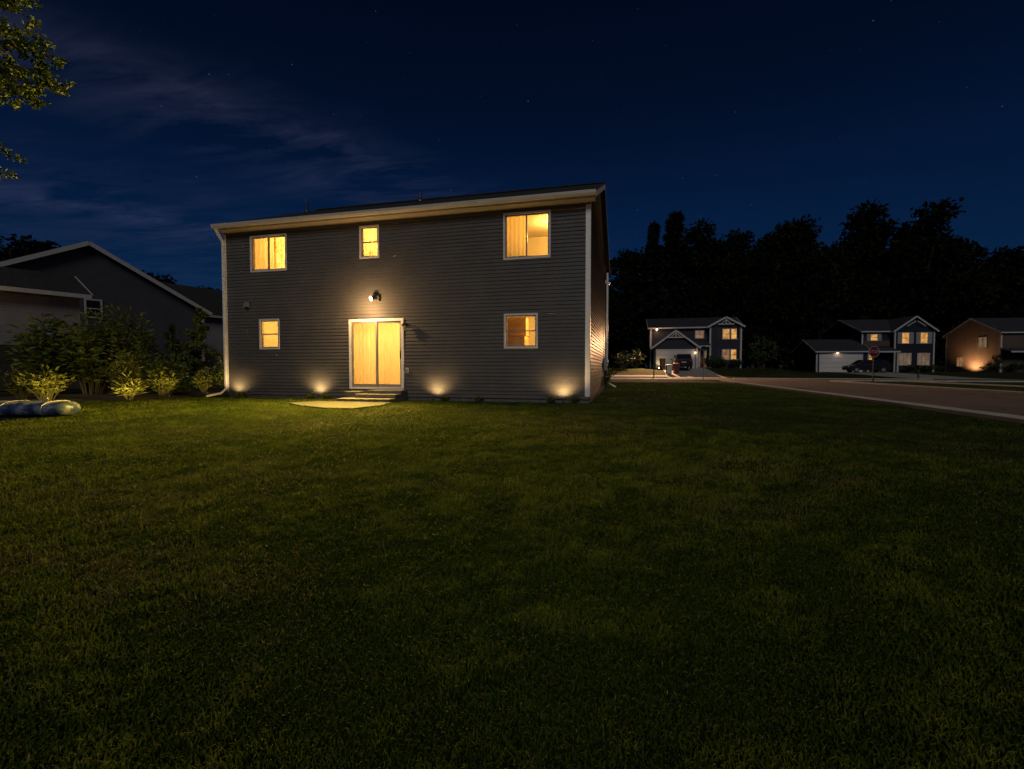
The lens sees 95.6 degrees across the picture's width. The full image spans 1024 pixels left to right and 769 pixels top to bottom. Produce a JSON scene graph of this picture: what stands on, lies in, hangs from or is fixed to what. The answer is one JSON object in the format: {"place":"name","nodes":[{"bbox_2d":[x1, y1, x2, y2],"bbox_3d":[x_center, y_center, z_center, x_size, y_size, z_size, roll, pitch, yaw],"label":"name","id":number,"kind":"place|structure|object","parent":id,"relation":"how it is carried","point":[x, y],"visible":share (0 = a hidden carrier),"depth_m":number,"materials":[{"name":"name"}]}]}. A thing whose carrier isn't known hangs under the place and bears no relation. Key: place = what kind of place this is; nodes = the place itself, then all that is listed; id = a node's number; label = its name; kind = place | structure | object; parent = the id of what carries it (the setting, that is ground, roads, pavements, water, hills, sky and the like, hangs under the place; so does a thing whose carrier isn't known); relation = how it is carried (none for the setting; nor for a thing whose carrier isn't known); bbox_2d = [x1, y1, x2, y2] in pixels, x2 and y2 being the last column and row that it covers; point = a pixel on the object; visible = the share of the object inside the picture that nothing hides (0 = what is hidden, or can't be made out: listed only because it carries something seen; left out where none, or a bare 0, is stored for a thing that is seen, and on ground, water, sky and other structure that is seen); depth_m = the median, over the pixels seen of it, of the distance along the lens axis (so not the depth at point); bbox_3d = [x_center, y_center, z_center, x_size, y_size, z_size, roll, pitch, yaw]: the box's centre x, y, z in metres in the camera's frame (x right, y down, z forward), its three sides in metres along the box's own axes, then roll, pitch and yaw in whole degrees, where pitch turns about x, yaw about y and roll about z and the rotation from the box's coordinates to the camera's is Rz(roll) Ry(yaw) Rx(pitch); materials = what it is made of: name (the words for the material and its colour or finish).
{"place":"outdoors","nodes":[
{"label":"outdoors","id":0,"kind":"place"},
{"bbox_2d":[0,241,212,380],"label":"gabled house","id":1,"kind":"structure","parent":0,"point":[104,277],"depth_m":28.61,"materials":[{"name":"grey"}]},
{"bbox_2d":[84,298,102,318],"bbox_3d":[-24.928,-4.523,27.645,0.059,1.130,0.840,1,2,32],"label":"window","id":2,"kind":"structure","parent":1,"relation":"in","point":[93,304],"depth_m":27.62,"materials":[{"name":"white glass"}]},
{"bbox_2d":[0,368,1023,768],"bbox_3d":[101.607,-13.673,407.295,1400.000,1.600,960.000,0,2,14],"label":"lawn","id":3,"kind":"structure","parent":0,"point":[724,372],"depth_m":2.73,"materials":[{"name":"plant"}]},
{"bbox_2d":[0,233,60,261],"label":"woodland tree","id":4,"kind":"object","parent":3,"relation":"on","point":[23,247],"visible":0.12,"depth_m":60.21,"materials":[{"name":"green plant"}]},
{"bbox_2d":[0,0,76,180],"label":"maple tree","id":5,"kind":"object","parent":3,"relation":"on","point":[45,78],"visible":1,"depth_m":7.89,"materials":[{"name":"green plant"}]},
{"bbox_2d":[0,397,80,416],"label":"inflatable float","id":6,"kind":"object","parent":3,"relation":"on","point":[36,408],"visible":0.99,"depth_m":10.26,"materials":[{"name":"plastic"}]},
{"bbox_2d":[0,266,92,390],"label":"outbuilding","id":7,"kind":"structure","parent":3,"relation":"on","point":[23,293],"depth_m":18.77,"materials":[{"name":"grey"}]},
{"bbox_2d":[0,387,227,400],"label":"planting bed","id":8,"kind":"object","parent":3,"relation":"on","point":[150,394],"visible":0.42,"depth_m":16.13,"materials":[{"name":"brown soil"}]},
{"bbox_2d":[0,365,38,398],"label":"perennial clump","id":9,"kind":"object","parent":8,"relation":"on","point":[22,392],"visible":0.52,"depth_m":14.68,"materials":[{"name":"green plant"}]},
{"bbox_2d":[13,365,75,400],"bbox_3d":[-14.347,-0.063,14.287,1.470,1.147,1.399,0,2,14],"label":"perennial clump","id":10,"kind":"object","parent":8,"relation":"on","point":[51,383],"visible":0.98,"depth_m":14.22,"materials":[{"name":"green plant"}]},
{"bbox_2d":[1,313,95,394],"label":"shrub","id":11,"kind":"object","parent":8,"relation":"on","point":[34,360],"visible":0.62,"depth_m":16.67,"materials":[{"name":"green plant"}]},
{"bbox_2d":[43,308,139,394],"bbox_3d":[-15.806,-1.222,17.142,2.551,3.246,3.006,0,2,-8],"label":"shrub","id":12,"kind":"object","parent":8,"relation":"on","point":[91,374],"visible":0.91,"depth_m":17.01,"materials":[{"name":"green plant"}]},
{"bbox_2d":[89,304,161,391],"bbox_3d":[-15.670,-1.470,18.647,2.648,3.625,2.513,-1,2,-28],"label":"shrub","id":13,"kind":"object","parent":8,"relation":"on","point":[135,336],"visible":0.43,"depth_m":18.55,"materials":[{"name":"green plant"}]},
{"bbox_2d":[107,353,144,398],"bbox_3d":[-12.493,-0.295,15.098,0.990,1.543,1.023,2,3,42],"label":"perennial clump","id":14,"kind":"object","parent":8,"relation":"on","point":[121,372],"visible":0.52,"depth_m":14.95,"materials":[{"name":"green plant"}]},
{"bbox_2d":[96,342,161,386],"bbox_3d":[-14.108,-0.603,17.239,1.887,2.015,1.865,1,2,30],"label":"shrub","id":15,"kind":"object","parent":8,"relation":"on","point":[141,363],"visible":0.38,"depth_m":17.13,"materials":[{"name":"green plant"}]},
{"bbox_2d":[109,371,149,399],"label":"perennial clump","id":16,"kind":"object","parent":8,"relation":"on","point":[129,388],"visible":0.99,"depth_m":14.57,"materials":[{"name":"green plant"}]},
{"bbox_2d":[144,364,181,395],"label":"perennial clump","id":17,"kind":"object","parent":8,"relation":"on","point":[158,382],"visible":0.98,"depth_m":16.25,"materials":[{"name":"green plant"}]},
{"bbox_2d":[140,355,188,394],"bbox_3d":[-12.831,-0.337,17.232,1.757,1.486,1.838,0,2,14],"label":"shrub","id":18,"kind":"object","parent":8,"relation":"on","point":[177,374],"visible":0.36,"depth_m":17.09,"materials":[{"name":"green plant"}]},
{"bbox_2d":[142,324,201,391],"bbox_3d":[-13.608,-0.952,18.511,2.061,3.010,2.139,2,3,39],"label":"evergreen shrub","id":19,"kind":"object","parent":8,"relation":"on","point":[173,347],"visible":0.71,"depth_m":18.75,"materials":[{"name":"green plant"}]},
{"bbox_2d":[191,366,212,392],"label":"perennial clump","id":20,"kind":"object","parent":8,"relation":"on","point":[203,383],"visible":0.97,"depth_m":18.55,"materials":[{"name":"green plant"}]},
{"bbox_2d":[180,307,223,389],"bbox_3d":[-13.377,-1.445,20.328,2.663,3.869,2.111,0,2,14],"label":"evergreen shrub","id":21,"kind":"object","parent":8,"relation":"on","point":[199,335],"visible":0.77,"depth_m":20.09,"materials":[{"name":"green plant"}]},
{"bbox_2d":[208,354,223,386],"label":"shrub","id":22,"kind":"object","parent":8,"relation":"on","point":[221,376],"visible":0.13,"depth_m":18.88,"materials":[{"name":"green plant"}]},
{"bbox_2d":[140,270,177,283],"bbox_3d":[-48.543,-8.206,61.534,9.808,14.279,11.633,-1,2,-24],"label":"woodland tree","id":23,"kind":"object","parent":3,"relation":"on","point":[163,279],"visible":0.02,"depth_m":62.37,"materials":[{"name":"green plant"}]},
{"bbox_2d":[161,282,223,376],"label":"house","id":24,"kind":"structure","parent":3,"relation":"on","point":[210,300],"depth_m":39.51,"materials":[{"name":"grey"}]},
{"bbox_2d":[234,390,248,396],"bbox_3d":[-9.185,0.315,15.747,0.381,0.279,0.498,0,2,14],"label":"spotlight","id":25,"kind":"object","parent":3,"relation":"on","point":[241,394],"visible":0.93,"depth_m":15.72,"materials":[{"name":"green metal"}]},
{"bbox_2d":[288,401,390,409],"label":"patio slab","id":26,"kind":"structure","parent":3,"relation":"on","point":[346,405],"depth_m":12.44,"materials":[{"name":"concrete"}]},
{"bbox_2d":[337,390,406,402],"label":"door steps","id":27,"kind":"structure","parent":3,"relation":"on","point":[391,396],"depth_m":13.90,"materials":[{"name":"concrete"}]},
{"bbox_2d":[206,181,615,403],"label":"house","id":28,"kind":"structure","parent":3,"relation":"on","point":[500,296],"depth_m":14.40,"materials":[{"name":"grey"}]},
{"bbox_2d":[243,301,249,307],"bbox_3d":[-9.014,-2.715,15.720,0.200,0.230,0.130,0,2,14],"label":"dryer vent","id":29,"kind":"object","parent":28,"relation":"attached to","point":[246,304],"visible":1,"depth_m":15.72,"materials":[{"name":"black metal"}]},
{"bbox_2d":[250,233,286,272],"bbox_3d":[-8.138,-4.396,15.579,1.440,1.220,0.165,0,2,14],"label":"window","id":30,"kind":"structure","parent":28,"relation":"in","point":[252,238],"depth_m":15.57,"materials":[{"name":"plastic"}]},
{"bbox_2d":[259,319,279,348],"bbox_3d":[-8.148,-1.698,15.676,0.800,1.020,0.165,0,2,14],"label":"window","id":31,"kind":"structure","parent":28,"relation":"in","point":[261,321],"depth_m":15.68,"materials":[{"name":"plastic"}]},
{"bbox_2d":[359,224,378,258],"bbox_3d":[-4.475,-4.489,14.662,0.690,1.030,0.165,0,2,14],"label":"window","id":32,"kind":"structure","parent":28,"relation":"in","point":[361,234],"depth_m":14.64,"materials":[{"name":"plastic"}]},
{"bbox_2d":[369,295,379,300],"bbox_3d":[-4.284,-2.696,14.493,0.324,0.184,0.153,-1,2,-28],"label":"wall lamp","id":33,"kind":"object","parent":28,"relation":"attached to","point":[372,298],"visible":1,"depth_m":14.49,"materials":[{"name":"brown metal"}]},
{"bbox_2d":[349,318,404,390],"bbox_3d":[-4.291,-0.903,14.680,1.920,2.340,0.125,0,2,14],"label":"sliding door","id":34,"kind":"structure","parent":28,"relation":"in","point":[352,387],"depth_m":14.67,"materials":[{"name":"white glass"}]},
{"bbox_2d":[504,313,537,348],"bbox_3d":[0.261,-1.564,13.544,1.010,1.020,0.090,0,2,14],"label":"window","id":35,"kind":"structure","parent":28,"relation":"in","point":[506,346],"depth_m":13.53,"materials":[{"name":"plastic"}]},
{"bbox_2d":[503,209,550,259],"bbox_3d":[0.439,-4.307,13.443,1.400,1.350,0.165,0,2,14],"label":"window","id":36,"kind":"structure","parent":28,"relation":"in","point":[538,212],"depth_m":13.40,"materials":[{"name":"plastic"}]},
{"bbox_2d":[604,314,608,370],"bbox_3d":[4.275,-1.908,20.977,0.200,2.550,0.320,0,2,14],"label":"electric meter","id":37,"kind":"object","parent":28,"relation":"attached to","point":[606,361],"visible":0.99,"depth_m":20.92,"materials":[{"name":"metal"}]},
{"bbox_2d":[546,396,557,403],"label":"weed clump","id":38,"kind":"object","parent":3,"relation":"on","point":[550,400],"visible":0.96,"depth_m":13.12,"materials":[{"name":"green plant"}]},
{"bbox_2d":[569,394,580,403],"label":"weed clump","id":39,"kind":"object","parent":3,"relation":"on","point":[573,399],"visible":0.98,"depth_m":12.99,"materials":[{"name":"green plant"}]},
{"bbox_2d":[604,363,617,388],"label":"bush","id":40,"kind":"object","parent":3,"relation":"on","point":[607,377],"visible":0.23,"depth_m":21.89,"materials":[{"name":"green plant"}]},
{"bbox_2d":[606,259,624,343],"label":"woodland tree","id":41,"kind":"object","parent":3,"relation":"on","point":[613,310],"visible":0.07,"depth_m":81.94,"materials":[{"name":"green plant"}]},
{"bbox_2d":[611,349,635,368],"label":"bush","id":42,"kind":"object","parent":3,"relation":"on","point":[623,360],"visible":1,"depth_m":55.89,"materials":[{"name":"green plant"}]},
{"bbox_2d":[608,246,663,367],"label":"woodland tree","id":43,"kind":"object","parent":3,"relation":"on","point":[624,263],"visible":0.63,"depth_m":87.15,"materials":[{"name":"green plant"}]},
{"bbox_2d":[628,348,646,367],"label":"bush","id":44,"kind":"object","parent":3,"relation":"on","point":[638,359],"visible":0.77,"depth_m":57.59,"materials":[{"name":"green plant"}]},
{"bbox_2d":[611,377,667,377],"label":"kerb","id":45,"kind":"structure","parent":3,"relation":"on","point":[639,377],"depth_m":46.69,"materials":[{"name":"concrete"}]},
{"bbox_2d":[624,219,679,367],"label":"woodland conifer","id":46,"kind":"object","parent":3,"relation":"on","point":[655,283],"visible":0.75,"depth_m":84.43,"materials":[{"name":"green plant"}]},
{"bbox_2d":[644,210,705,364],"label":"woodland conifer","id":47,"kind":"object","parent":3,"relation":"on","point":[674,228],"visible":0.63,"depth_m":85.89,"materials":[{"name":"green plant"}]},
{"bbox_2d":[645,316,745,367],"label":"suburban house","id":48,"kind":"structure","parent":3,"relation":"on","point":[716,337],"depth_m":56.98,"materials":[{"name":"blue"}]},
{"bbox_2d":[656,349,694,367],"bbox_3d":[19.967,-3.153,56.757,4.530,2.340,0.049,0,2,14],"label":"garage door","id":49,"kind":"structure","parent":48,"relation":"in","point":[669,354],"depth_m":56.88,"materials":[{"name":"white metal"}]},
{"bbox_2d":[695,330,703,338],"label":"window","id":50,"kind":"structure","parent":48,"relation":"in","point":[699,334],"depth_m":57.85,"materials":[{"name":"grey"}]},
{"bbox_2d":[700,351,702,366],"bbox_3d":[23.710,-3.195,57.817,0.460,2.050,0.059,0,2,14],"label":"front door","id":51,"kind":"structure","parent":48,"relation":"in","point":[701,352],"depth_m":57.81,"materials":[{"name":"wood"}]},
{"bbox_2d":[722,328,729,339],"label":"window","id":52,"kind":"structure","parent":48,"relation":"in","point":[725,332],"depth_m":56.59,"materials":[{"name":"grey"}]},
{"bbox_2d":[722,349,729,359],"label":"window","id":53,"kind":"structure","parent":48,"relation":"in","point":[725,352],"depth_m":56.65,"materials":[{"name":"grey glass"}]},
{"bbox_2d":[730,349,737,359],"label":"window","id":54,"kind":"structure","parent":48,"relation":"in","point":[732,351],"depth_m":56.45,"materials":[{"name":"grey"}]},
{"bbox_2d":[730,328,738,338],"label":"window","id":55,"kind":"structure","parent":48,"relation":"in","point":[733,330],"depth_m":56.36,"materials":[{"name":"grey"}]},
{"bbox_2d":[666,217,738,317],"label":"woodland tree","id":56,"kind":"object","parent":3,"relation":"on","point":[704,251],"visible":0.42,"depth_m":84.60,"materials":[{"name":"green plant"}]},
{"bbox_2d":[700,346,707,380],"bbox_3d":[15.644,-1.624,37.909,0.470,3.000,0.470,-2,3,-41],"label":"street name sign","id":57,"kind":"object","parent":3,"relation":"on","point":[703,349],"visible":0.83,"depth_m":37.87,"materials":[{"name":"metal"}]},
{"bbox_2d":[704,355,716,366],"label":"bush","id":58,"kind":"object","parent":3,"relation":"on","point":[708,362],"visible":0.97,"depth_m":56.02,"materials":[{"name":"green plant"}]},
{"bbox_2d":[715,357,727,367],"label":"bush","id":59,"kind":"object","parent":3,"relation":"on","point":[720,363],"visible":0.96,"depth_m":56.04,"materials":[{"name":"green plant"}]},
{"bbox_2d":[696,227,761,360],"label":"woodland tree","id":60,"kind":"object","parent":3,"relation":"on","point":[733,277],"visible":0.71,"depth_m":83.44,"materials":[{"name":"green plant"}]},
{"bbox_2d":[729,359,742,367],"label":"bush","id":61,"kind":"object","parent":3,"relation":"on","point":[735,363],"visible":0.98,"depth_m":55.78,"materials":[{"name":"green plant"}]},
{"bbox_2d":[749,350,768,367],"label":"bush","id":62,"kind":"object","parent":3,"relation":"on","point":[758,357],"visible":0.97,"depth_m":55.67,"materials":[{"name":"green plant"}]},
{"bbox_2d":[732,231,795,367],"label":"woodland tree","id":63,"kind":"object","parent":3,"relation":"on","point":[765,263],"visible":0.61,"depth_m":85.16,"materials":[{"name":"green plant"}]},
{"bbox_2d":[748,336,779,367],"bbox_3d":[31.723,-3.961,58.467,3.816,4.563,3.617,0,2,14],"label":"tree","id":64,"kind":"object","parent":3,"relation":"on","point":[770,347],"visible":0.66,"depth_m":58.22,"materials":[{"name":"green plant"}]},
{"bbox_2d":[761,220,819,368],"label":"woodland tree","id":65,"kind":"object","parent":3,"relation":"on","point":[797,270],"visible":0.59,"depth_m":85.33,"materials":[{"name":"green plant"}]},
{"bbox_2d":[608,236,1023,370],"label":"undergrowth","id":66,"kind":"object","parent":3,"relation":"on","point":[884,302],"visible":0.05,"depth_m":86.23,"materials":[{"name":"green plant"}]},
{"bbox_2d":[610,379,1023,423],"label":"kerb","id":67,"kind":"structure","parent":3,"relation":"on","point":[988,415],"depth_m":11.96,"materials":[{"name":"concrete"}]},
{"bbox_2d":[733,378,902,378],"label":"kerb","id":68,"kind":"structure","parent":3,"relation":"on","point":[817,378],"depth_m":42.86,"materials":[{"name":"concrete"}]},
{"bbox_2d":[779,213,861,342],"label":"woodland tree","id":69,"kind":"object","parent":3,"relation":"on","point":[823,258],"visible":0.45,"depth_m":85.24,"materials":[{"name":"green plant"}]},
{"bbox_2d":[810,225,880,326],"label":"woodland tree","id":70,"kind":"object","parent":3,"relation":"on","point":[856,307],"visible":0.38,"depth_m":86.03,"materials":[{"name":"green plant"}]},
{"bbox_2d":[791,315,939,371],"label":"suburban house","id":71,"kind":"structure","parent":3,"relation":"on","point":[900,343],"depth_m":64.53,"materials":[{"name":"blue"}]},
{"bbox_2d":[819,353,862,371],"bbox_3d":[45.527,-3.019,64.246,5.680,2.690,0.050,0,2,6],"label":"garage door","id":72,"kind":"structure","parent":71,"relation":"in","point":[828,362],"depth_m":64.30,"materials":[{"name":"white metal"}]},
{"bbox_2d":[867,334,881,340],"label":"window","id":73,"kind":"structure","parent":71,"relation":"in","point":[870,337],"depth_m":65.10,"materials":[{"name":"grey"}]},
{"bbox_2d":[897,332,913,343],"bbox_3d":[54.380,-6.421,64.100,2.030,1.580,0.059,0,2,6],"label":"window","id":74,"kind":"structure","parent":71,"relation":"in","point":[903,337],"depth_m":64.11,"materials":[{"name":"grey"}]},
{"bbox_2d":[899,353,911,364],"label":"window","id":75,"kind":"structure","parent":71,"relation":"in","point":[904,358],"depth_m":64.20,"materials":[{"name":"grey"}]},
{"bbox_2d":[917,353,929,364],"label":"window","id":76,"kind":"structure","parent":71,"relation":"in","point":[922,358],"depth_m":63.97,"materials":[{"name":"grey"}]},
{"bbox_2d":[916,332,931,343],"bbox_3d":[56.716,-6.412,63.855,2.030,1.580,0.059,0,2,6],"label":"window","id":77,"kind":"structure","parent":71,"relation":"in","point":[921,337],"depth_m":63.86,"materials":[{"name":"grey"}]},
{"bbox_2d":[869,346,879,381],"bbox_3d":[27.215,-1.399,34.941,0.813,2.956,0.072,0,2,0],"label":"stop sign","id":78,"kind":"object","parent":3,"relation":"on","point":[873,351],"visible":1,"depth_m":34.88,"materials":[{"name":"brown metal"}]},
{"bbox_2d":[836,198,935,319],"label":"woodland tree","id":79,"kind":"object","parent":3,"relation":"on","point":[864,218],"visible":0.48,"depth_m":85.10,"materials":[{"name":"green plant"}]},
{"bbox_2d":[903,364,917,371],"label":"bush","id":80,"kind":"object","parent":3,"relation":"on","point":[910,368],"visible":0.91,"depth_m":62.82,"materials":[{"name":"green plant"}]},
{"bbox_2d":[830,380,1023,393],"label":"kerb","id":81,"kind":"structure","parent":3,"relation":"on","point":[969,389],"depth_m":27.94,"materials":[{"name":"concrete"}]},
{"bbox_2d":[921,364,937,371],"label":"bush","id":82,"kind":"object","parent":3,"relation":"on","point":[929,368],"visible":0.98,"depth_m":62.81,"materials":[{"name":"green plant"}]},
{"bbox_2d":[879,197,983,358],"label":"woodland tree","id":83,"kind":"object","parent":3,"relation":"on","point":[949,253],"visible":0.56,"depth_m":84.14,"materials":[{"name":"green plant"}]},
{"bbox_2d":[922,235,1013,353],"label":"woodland tree","id":84,"kind":"object","parent":3,"relation":"on","point":[975,282],"visible":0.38,"depth_m":83.18,"materials":[{"name":"green plant"}]},
{"bbox_2d":[942,318,1023,371],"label":"suburban house","id":85,"kind":"structure","parent":3,"relation":"on","point":[973,344],"depth_m":65.59,"materials":[{"name":"beige"}]},
{"bbox_2d":[956,357,962,366],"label":"window","id":86,"kind":"structure","parent":85,"relation":"in","point":[959,360],"depth_m":69.17,"materials":[{"name":"grey"}]},
{"bbox_2d":[978,336,987,347],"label":"window","id":87,"kind":"structure","parent":85,"relation":"in","point":[982,341],"depth_m":65.41,"materials":[{"name":"grey"}]},
{"bbox_2d":[979,361,1001,371],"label":"bush","id":88,"kind":"object","parent":3,"relation":"on","point":[991,366],"visible":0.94,"depth_m":62.49,"materials":[{"name":"green plant"}]},
{"bbox_2d":[992,354,1004,372],"bbox_3d":[60.282,-2.486,57.571,1.160,2.667,1.208,2,3,38],"label":"young tree","id":89,"kind":"object","parent":3,"relation":"on","point":[999,362],"visible":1,"depth_m":57.53,"materials":[{"name":"green plant"}]},
{"bbox_2d":[979,245,1023,317],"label":"woodland tree","id":90,"kind":"object","parent":3,"relation":"on","point":[1019,312],"visible":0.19,"depth_m":84.50,"materials":[{"name":"green plant"}]},
{"bbox_2d":[1005,361,1023,371],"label":"bush","id":91,"kind":"object","parent":3,"relation":"on","point":[1012,366],"visible":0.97,"depth_m":61.59,"materials":[{"name":"green plant"}]},
{"bbox_2d":[0,0,1023,367],"label":"sky","id":92,"kind":"structure","parent":0,"point":[181,118],"materials":[{"name":"blue"}]},
{"bbox_2d":[609,375,666,376],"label":"sidewalk","id":93,"kind":"structure","parent":0,"point":[638,376],"depth_m":49.67,"materials":[{"name":"concrete"}]},
{"bbox_2d":[662,368,725,377],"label":"driveway","id":94,"kind":"structure","parent":0,"point":[690,373],"depth_m":49.91,"materials":[{"name":"concrete"}]},
{"bbox_2d":[659,358,665,367],"bbox_3d":[18.109,-2.544,55.849,0.628,1.229,0.792,0,2,6],"label":"wheelie bin","id":95,"kind":"object","parent":94,"relation":"on","point":[662,362],"visible":0.94,"depth_m":55.52,"materials":[{"name":"brown plastic"}]},
{"bbox_2d":[666,364,671,373],"bbox_3d":[17.094,-1.657,50.564,0.628,1.079,0.792,0,2,6],"label":"wheelie bin","id":96,"kind":"object","parent":94,"relation":"on","point":[668,369],"visible":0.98,"depth_m":50.26,"materials":[{"name":"plastic"}]},
{"bbox_2d":[673,363,679,372],"bbox_3d":[17.967,-1.770,50.755,0.628,1.179,0.792,0,2,6],"label":"wheelie bin","id":97,"kind":"object","parent":94,"relation":"on","point":[676,367],"visible":0.99,"depth_m":50.43,"materials":[{"name":"red plastic"}]},
{"bbox_2d":[671,354,692,368],"bbox_3d":[19.659,-2.635,53.781,2.220,1.700,4.650,0,2,14],"label":"parked suv","id":98,"kind":"object","parent":94,"relation":"on","point":[685,360],"visible":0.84,"depth_m":51.67,"materials":[{"name":"paint"}]},
{"bbox_2d":[729,380,830,381],"bbox_3d":[20.398,-0.291,36.357,13.600,0.001,3.200,0,2,14],"label":"road mouth","id":99,"kind":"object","parent":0,"point":[780,380],"visible":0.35,"depth_m":37.21},
{"bbox_2d":[611,378,1023,380],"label":"cross street","id":100,"kind":"structure","parent":0,"point":[807,379],"depth_m":40.62,"materials":[{"name":"grey asphalt"}]},
{"bbox_2d":[738,381,1023,415],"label":"road","id":101,"kind":"structure","parent":0,"point":[1006,403],"depth_m":17.33,"materials":[{"name":"grey asphalt"}]},
{"bbox_2d":[836,372,1018,379],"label":"driveway","id":102,"kind":"structure","parent":0,"point":[900,375],"depth_m":48.71,"materials":[{"name":"concrete"}]},
{"bbox_2d":[842,360,891,372],"bbox_3d":[45.320,-2.349,59.355,4.830,1.620,2.200,0,2,12],"label":"parked car","id":103,"kind":"object","parent":102,"relation":"on","point":[882,366],"visible":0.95,"depth_m":58.55,"materials":[{"name":"black paint"}]},
{"bbox_2d":[903,381,1023,386],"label":"sidewalk","id":104,"kind":"structure","parent":0,"point":[968,383],"depth_m":29.62,"materials":[{"name":"concrete"}]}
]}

